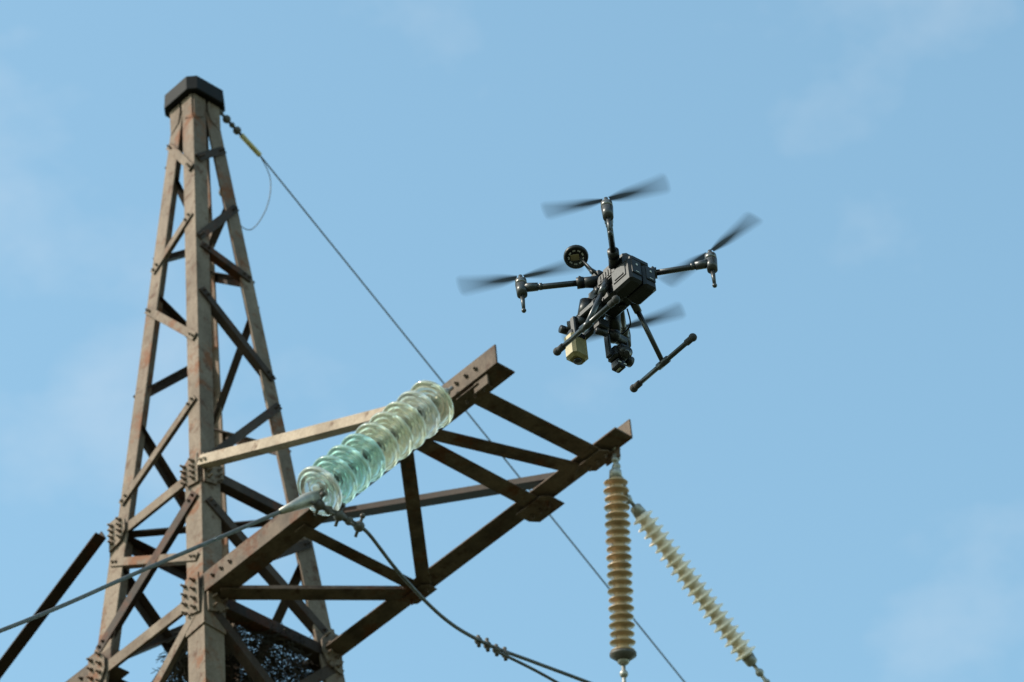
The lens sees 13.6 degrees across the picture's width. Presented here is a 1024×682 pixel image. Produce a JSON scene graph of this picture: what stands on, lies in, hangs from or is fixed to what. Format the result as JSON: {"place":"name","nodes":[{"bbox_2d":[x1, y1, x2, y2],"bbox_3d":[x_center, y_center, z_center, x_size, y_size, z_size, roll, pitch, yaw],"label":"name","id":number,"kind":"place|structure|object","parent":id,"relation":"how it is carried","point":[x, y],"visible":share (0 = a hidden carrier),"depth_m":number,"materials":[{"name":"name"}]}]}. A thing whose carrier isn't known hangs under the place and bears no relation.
{"place":"outdoors","nodes":[
{"label":"outdoors","id":0,"kind":"place"},
{"bbox_2d":[0,0,1023,681],"label":"sky","id":1,"kind":"structure","parent":0,"point":[836,450],"materials":[{"name":"blue"}]},
{"bbox_2d":[477,185,747,392],"bbox_3d":[0.353,-0.163,14.302,0.779,0.475,0.871,26,-50,-30],"label":"drone","id":2,"kind":"object","parent":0,"point":[620,284],"visible":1,"depth_m":14.29,"materials":[{"name":"black plastic"}]},
{"label":"ground","id":3,"kind":"structure","parent":0,"visible":0},
{"bbox_2d":[0,76,632,681],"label":"transmission tower","id":4,"kind":"structure","parent":3,"relation":"on","point":[216,576],"depth_m":22.94,"materials":[{"name":"metal"}]},
{"bbox_2d":[151,609,317,681],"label":"bird nest","id":5,"kind":"object","parent":4,"relation":"on","point":[233,667],"visible":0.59,"depth_m":22.69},
{"bbox_2d":[297,380,453,515],"bbox_3d":[-0.645,0.501,20.886,0.869,1.002,0.262,14,-45,-21],"label":"glass insulator string","id":6,"kind":"object","parent":4,"relation":"attached to","point":[364,455],"visible":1,"depth_m":20.79,"materials":[{"name":"green"}]},
{"bbox_2d":[0,510,280,632],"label":"power line cable","id":7,"kind":"object","parent":6,"relation":"attached to","point":[132,574],"visible":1,"depth_m":19.69,"materials":[{"name":"metal"}]},
{"bbox_2d":[279,490,365,537],"bbox_3d":[-0.902,0.801,20.446,0.461,0.185,0.087,21,-48,-27],"label":"tension clamp","id":8,"kind":"object","parent":6,"relation":"attached to","point":[314,499],"visible":1,"depth_m":20.44,"materials":[{"name":"metal"}]},
{"bbox_2d":[363,528,590,681],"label":"jumper cable","id":9,"kind":"object","parent":8,"relation":"attached to","point":[497,650],"visible":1,"depth_m":21.27,"materials":[{"name":"metal"}]},
{"bbox_2d":[219,109,684,681],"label":"ground wire","id":10,"kind":"object","parent":4,"relation":"attached to","point":[243,137],"visible":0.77,"depth_m":25.73,"materials":[{"name":"metal"}]},
{"bbox_2d":[612,447,631,503],"bbox_3d":[0.549,0.678,21.732,0.061,0.284,0.169,-16,-43,11],"label":"insulator shackle","id":11,"kind":"object","parent":4,"relation":"attached to","point":[617,464],"visible":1,"depth_m":21.69,"materials":[{"name":"metal"}]},
{"bbox_2d":[603,454,636,681],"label":"porcelain insulator string","id":12,"kind":"object","parent":11,"relation":"hanging from","point":[623,653],"visible":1,"depth_m":21.42,"materials":[{"name":"ceramic"}]},
{"bbox_2d":[628,494,769,681],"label":"porcelain insulator string","id":13,"kind":"object","parent":11,"relation":"attached to","point":[693,584],"visible":1,"depth_m":21.68,"materials":[{"name":"ceramic"}]}
]}

